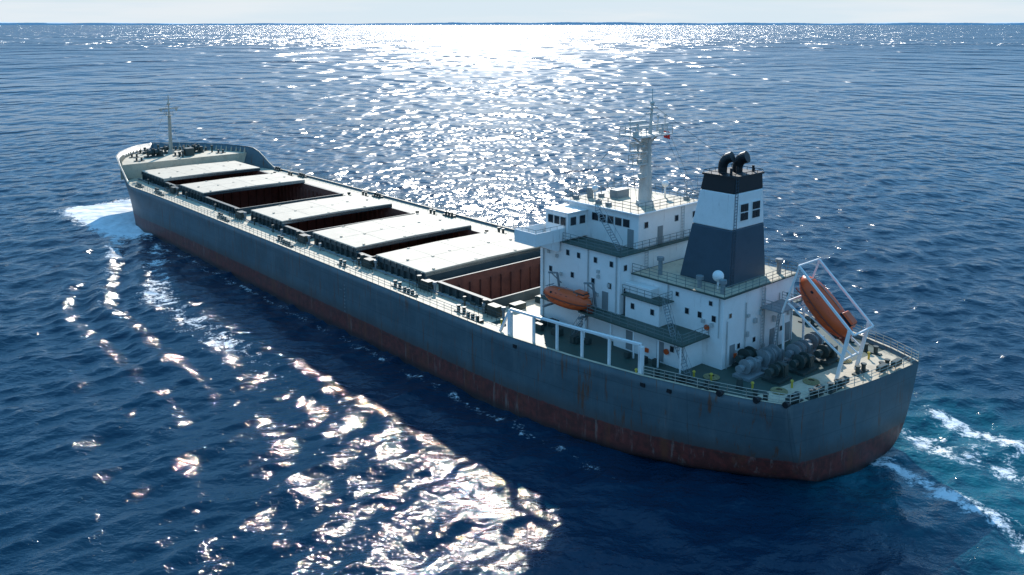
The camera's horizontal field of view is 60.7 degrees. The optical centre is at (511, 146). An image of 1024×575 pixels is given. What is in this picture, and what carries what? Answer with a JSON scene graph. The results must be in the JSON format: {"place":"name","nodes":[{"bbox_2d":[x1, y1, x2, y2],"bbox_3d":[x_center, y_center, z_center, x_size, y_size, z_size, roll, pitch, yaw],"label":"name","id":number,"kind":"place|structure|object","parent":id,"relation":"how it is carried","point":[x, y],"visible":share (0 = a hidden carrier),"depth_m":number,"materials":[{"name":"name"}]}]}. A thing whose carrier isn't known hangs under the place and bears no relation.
{"place":"outdoors","nodes":[
{"label":"outdoors","id":0,"kind":"place"},
{"bbox_2d":[0,25,1023,574],"bbox_3d":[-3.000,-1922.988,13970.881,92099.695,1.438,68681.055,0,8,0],"label":"sea","id":1,"kind":"structure","parent":0,"point":[168,409],"depth_m":128.13,"materials":[{"name":"liquid"}]},
{"bbox_2d":[116,142,916,480],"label":"hull","id":2,"kind":"object","parent":1,"relation":"in","point":[612,408],"visible":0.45,"depth_m":90.75,"materials":[{"name":"paint"}]},
{"bbox_2d":[122,149,245,164],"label":"forecastle deck","id":3,"kind":"structure","parent":2,"relation":"attached to","point":[128,160],"depth_m":193.28,"materials":[{"name":"beige paint"}]},
{"bbox_2d":[153,95,184,156],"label":"foremast","id":4,"kind":"object","parent":3,"relation":"on","point":[171,150],"visible":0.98,"depth_m":196.69,"materials":[{"name":"metal"}]},
{"bbox_2d":[120,145,244,164],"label":"bulwark stays","id":5,"kind":"object","parent":3,"relation":"on","point":[123,157],"visible":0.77,"depth_m":198.55,"materials":[{"name":"beige paint"}]},
{"bbox_2d":[128,168,539,324],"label":"deck","id":6,"kind":"structure","parent":2,"relation":"attached to","point":[531,304],"depth_m":134.62,"materials":[{"name":"beige paint"}]},
{"bbox_2d":[120,152,246,179],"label":"forecastle bulkhead","id":7,"kind":"object","parent":6,"relation":"on","point":[131,171],"visible":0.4,"depth_m":188.69,"materials":[{"name":"beige paint"}]},
{"bbox_2d":[137,178,486,311],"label":"deck pipes","id":8,"kind":"object","parent":6,"relation":"on","point":[403,280],"visible":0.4,"depth_m":123.66,"materials":[{"name":"grey metal"}]},
{"bbox_2d":[142,172,488,306],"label":"coaming stays","id":9,"kind":"object","parent":6,"relation":"on","point":[326,243],"visible":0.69,"depth_m":128.09,"materials":[{"name":"paint"}]},
{"bbox_2d":[143,170,539,306],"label":"hatch coamings","id":10,"kind":"object","parent":6,"relation":"on","point":[525,295],"visible":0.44,"depth_m":115.32,"materials":[{"name":"paint"}]},
{"bbox_2d":[141,168,539,276],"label":"hatch cover skirts","id":11,"kind":"object","parent":10,"relation":"on","point":[377,245],"visible":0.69,"depth_m":130.77,"materials":[{"name":"paint"}]},
{"bbox_2d":[142,161,539,275],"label":"hatch covers","id":12,"kind":"object","parent":11,"relation":"on","point":[421,261],"visible":0.98,"depth_m":131.62,"materials":[{"name":"metal"}]},
{"bbox_2d":[159,161,516,268],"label":"hatch cover seams","id":13,"kind":"object","parent":12,"relation":"on","point":[373,221],"visible":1,"depth_m":131.46,"materials":[{"name":"paint"}]},
{"bbox_2d":[176,187,824,381],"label":"mooring winches","id":14,"kind":"object","parent":6,"relation":"on","point":[748,369],"visible":0.74,"depth_m":82.85,"materials":[{"name":"grey paint"}]},
{"bbox_2d":[129,144,901,404],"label":"deck gear","id":15,"kind":"object","parent":6,"relation":"on","point":[800,364],"visible":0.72,"depth_m":88.41,"materials":[{"name":"paint"}]},
{"bbox_2d":[167,171,539,298],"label":"cargo hold walls","id":16,"kind":"structure","parent":2,"relation":"in","point":[498,282],"depth_m":148.58,"materials":[{"name":"brown metal"}]},
{"bbox_2d":[116,145,917,403],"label":"bulwark cap","id":17,"kind":"object","parent":2,"relation":"on","point":[471,320],"visible":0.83,"depth_m":97.47,"materials":[{"name":"beige paint"}]},
{"bbox_2d":[134,165,918,403],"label":"deck railings","id":18,"kind":"object","parent":2,"relation":"on","point":[790,401],"visible":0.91,"depth_m":94.69,"materials":[{"name":"metal"}]},
{"bbox_2d":[513,344,790,408],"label":"hull openings","id":19,"kind":"object","parent":2,"relation":"in","point":[757,400],"visible":1,"depth_m":75.62,"materials":[{"name":"black metal"}]},
{"bbox_2d":[484,308,884,397],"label":"aft deck","id":20,"kind":"structure","parent":2,"relation":"attached to","point":[596,349],"depth_m":86.61,"materials":[{"name":"green paint"}]},
{"bbox_2d":[499,308,644,373],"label":"boat deck frame","id":21,"kind":"object","parent":20,"relation":"on","point":[508,318],"visible":0.91,"depth_m":84.37,"materials":[{"name":"white paint"}]},
{"bbox_2d":[572,201,690,374],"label":"stairways","id":22,"kind":"object","parent":20,"relation":"on","point":[581,321],"visible":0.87,"depth_m":84.58,"materials":[{"name":"grey paint"}]},
{"bbox_2d":[514,188,793,373],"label":"accommodation block","id":23,"kind":"structure","parent":20,"relation":"on","point":[710,351],"depth_m":88.98,"materials":[{"name":"white paint"}]},
{"bbox_2d":[536,294,578,310],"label":"boat platform","id":24,"kind":"object","parent":23,"relation":"attached to","point":[541,297],"visible":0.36,"depth_m":96.00,"materials":[{"name":"green paint"}]},
{"bbox_2d":[542,283,592,313],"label":"lifeboat","id":25,"kind":"object","parent":23,"relation":"attached to","point":[571,299],"visible":1,"depth_m":89.95,"materials":[{"name":"orange paint"}]},
{"bbox_2d":[550,291,588,296],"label":"windows","id":26,"kind":"structure","parent":25,"relation":"in","point":[550,291],"depth_m":89.27,"materials":[{"name":"black glass"}]},
{"bbox_2d":[542,271,596,319],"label":"lifeboat davits","id":27,"kind":"object","parent":23,"relation":"attached to","point":[584,283],"visible":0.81,"depth_m":90.28,"materials":[{"name":"white metal"}]},
{"bbox_2d":[592,180,723,290],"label":"radomes","id":28,"kind":"object","parent":23,"relation":"on","point":[717,275],"visible":0.95,"depth_m":82.83,"materials":[{"name":"white paint"}]},
{"bbox_2d":[543,203,792,368],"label":"wall fittings","id":29,"kind":"object","parent":23,"relation":"attached to","point":[761,313],"depth_m":86.79,"materials":[{"name":"paint"}]},
{"bbox_2d":[548,211,787,352],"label":"window frames","id":30,"kind":"structure","parent":23,"relation":"attached to","point":[626,264],"depth_m":90.39,"materials":[{"name":"paint"}]},
{"bbox_2d":[548,211,788,352],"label":"windows","id":31,"kind":"structure","parent":23,"relation":"attached to","point":[582,220],"depth_m":91.83,"materials":[{"name":"black glass"}]},
{"bbox_2d":[565,187,795,297],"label":"monkey island deck","id":32,"kind":"structure","parent":23,"relation":"on","point":[674,267],"depth_m":90.39,"materials":[{"name":"beige paint"}]},
{"bbox_2d":[619,88,672,206],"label":"radar mast","id":33,"kind":"object","parent":32,"relation":"on","point":[643,175],"visible":0.98,"depth_m":92.42,"materials":[{"name":"metal"}]},
{"bbox_2d":[570,105,731,208],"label":"rigging wires","id":34,"kind":"object","parent":33,"relation":"attached to","point":[631,157],"visible":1,"depth_m":93.45,"materials":[{"name":"paint"}]},
{"bbox_2d":[570,150,782,293],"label":"roof fittings","id":35,"kind":"object","parent":32,"relation":"on","point":[620,192],"visible":0.76,"depth_m":95.13,"materials":[{"name":"grey paint"}]},
{"bbox_2d":[680,222,764,286],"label":"funnel base","id":36,"kind":"object","parent":32,"relation":"on","point":[708,252],"visible":0.78,"depth_m":85.31,"materials":[{"name":"blue metal"}]},
{"bbox_2d":[693,188,763,230],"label":"funnel band","id":37,"kind":"object","parent":36,"relation":"on","point":[716,209],"visible":0.84,"depth_m":84.37,"materials":[{"name":"white metal"}]},
{"bbox_2d":[740,201,759,220],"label":"funnel louvres","id":38,"kind":"object","parent":37,"relation":"in","point":[744,216],"visible":1,"depth_m":84.29,"materials":[{"name":"black metal"}]},
{"bbox_2d":[739,199,760,221],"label":"funnel louvre frames","id":39,"kind":"structure","parent":37,"relation":"attached to","point":[752,209],"depth_m":84.39,"materials":[{"name":"white metal"}]},
{"bbox_2d":[702,151,764,178],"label":"exhaust pipes","id":40,"kind":"object","parent":36,"relation":"on","point":[735,170],"visible":1,"depth_m":84.46,"materials":[{"name":"black metal"}]},
{"bbox_2d":[730,179,738,286],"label":"funnel ladder","id":41,"kind":"object","parent":36,"relation":"attached to","point":[734,234],"visible":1,"depth_m":83.30,"materials":[{"name":"grey metal"}]},
{"bbox_2d":[561,236,802,347],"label":"decks","id":42,"kind":"object","parent":23,"relation":"on","point":[682,331],"visible":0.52,"depth_m":86.11,"materials":[{"name":"green paint"}]},
{"bbox_2d":[515,178,799,342],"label":"superstructure railings","id":43,"kind":"object","parent":42,"relation":"on","point":[680,201],"visible":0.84,"depth_m":88.31,"materials":[{"name":"grey metal"}]},
{"bbox_2d":[645,324,736,357],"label":"lifebuoys","id":44,"kind":"object","parent":23,"relation":"attached to","point":[666,351],"visible":0.97,"depth_m":82.81,"materials":[{"name":"orange plastic"}]},
{"bbox_2d":[602,225,789,364],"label":"doors","id":45,"kind":"structure","parent":23,"relation":"attached to","point":[630,236],"depth_m":88.69,"materials":[{"name":"paint"}]},
{"bbox_2d":[500,319,870,389],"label":"yellow fittings","id":46,"kind":"object","parent":20,"relation":"on","point":[711,374],"visible":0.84,"depth_m":79.44,"materials":[{"name":"paint"}]},
{"bbox_2d":[703,357,851,394],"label":"mooring ropes","id":47,"kind":"object","parent":20,"relation":"on","point":[772,390],"visible":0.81,"depth_m":78.99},
{"bbox_2d":[760,291,801,344],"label":"boarding platform","id":48,"kind":"structure","parent":20,"relation":"on","point":[777,306],"depth_m":84.93,"materials":[{"name":"grey paint"}]},
{"bbox_2d":[781,258,873,378],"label":"freefall lifeboat frame","id":49,"kind":"object","parent":20,"relation":"on","point":[869,324],"visible":0.88,"depth_m":81.35,"materials":[{"name":"white paint"}]},
{"bbox_2d":[795,275,856,344],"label":"lifeboat","id":50,"kind":"object","parent":49,"relation":"on","point":[824,315],"visible":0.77,"depth_m":81.04,"materials":[{"name":"orange paint"}]},
{"bbox_2d":[810,291,856,326],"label":"windows","id":51,"kind":"structure","parent":50,"relation":"in","point":[812,292],"depth_m":80.04,"materials":[{"name":"black glass"}]},
{"bbox_2d":[758,350,912,402],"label":"stern deck","id":52,"kind":"structure","parent":2,"relation":"attached to","point":[847,369],"depth_m":80.47,"materials":[{"name":"beige paint"}]},
{"bbox_2d":[789,361,918,481],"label":"transom","id":53,"kind":"object","parent":2,"relation":"attached to","point":[851,430],"visible":0.92,"depth_m":77.88,"materials":[{"name":"paint"}]},
{"bbox_2d":[0,22,1023,24],"bbox_3d":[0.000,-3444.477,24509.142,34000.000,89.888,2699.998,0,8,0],"label":"horizon line","id":54,"kind":"object","parent":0,"point":[579,23],"visible":0.81,"depth_m":23963.21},
{"bbox_2d":[0,0,1023,23],"label":"sky","id":55,"kind":"structure","parent":0,"point":[17,11],"materials":[{"name":"white"}]},
{"bbox_2d":[701,174,762,193],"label":"funnel top","id":56,"kind":"object","parent":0,"point":[725,185],"visible":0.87,"depth_m":83.95,"materials":[{"name":"black metal"}]}
]}

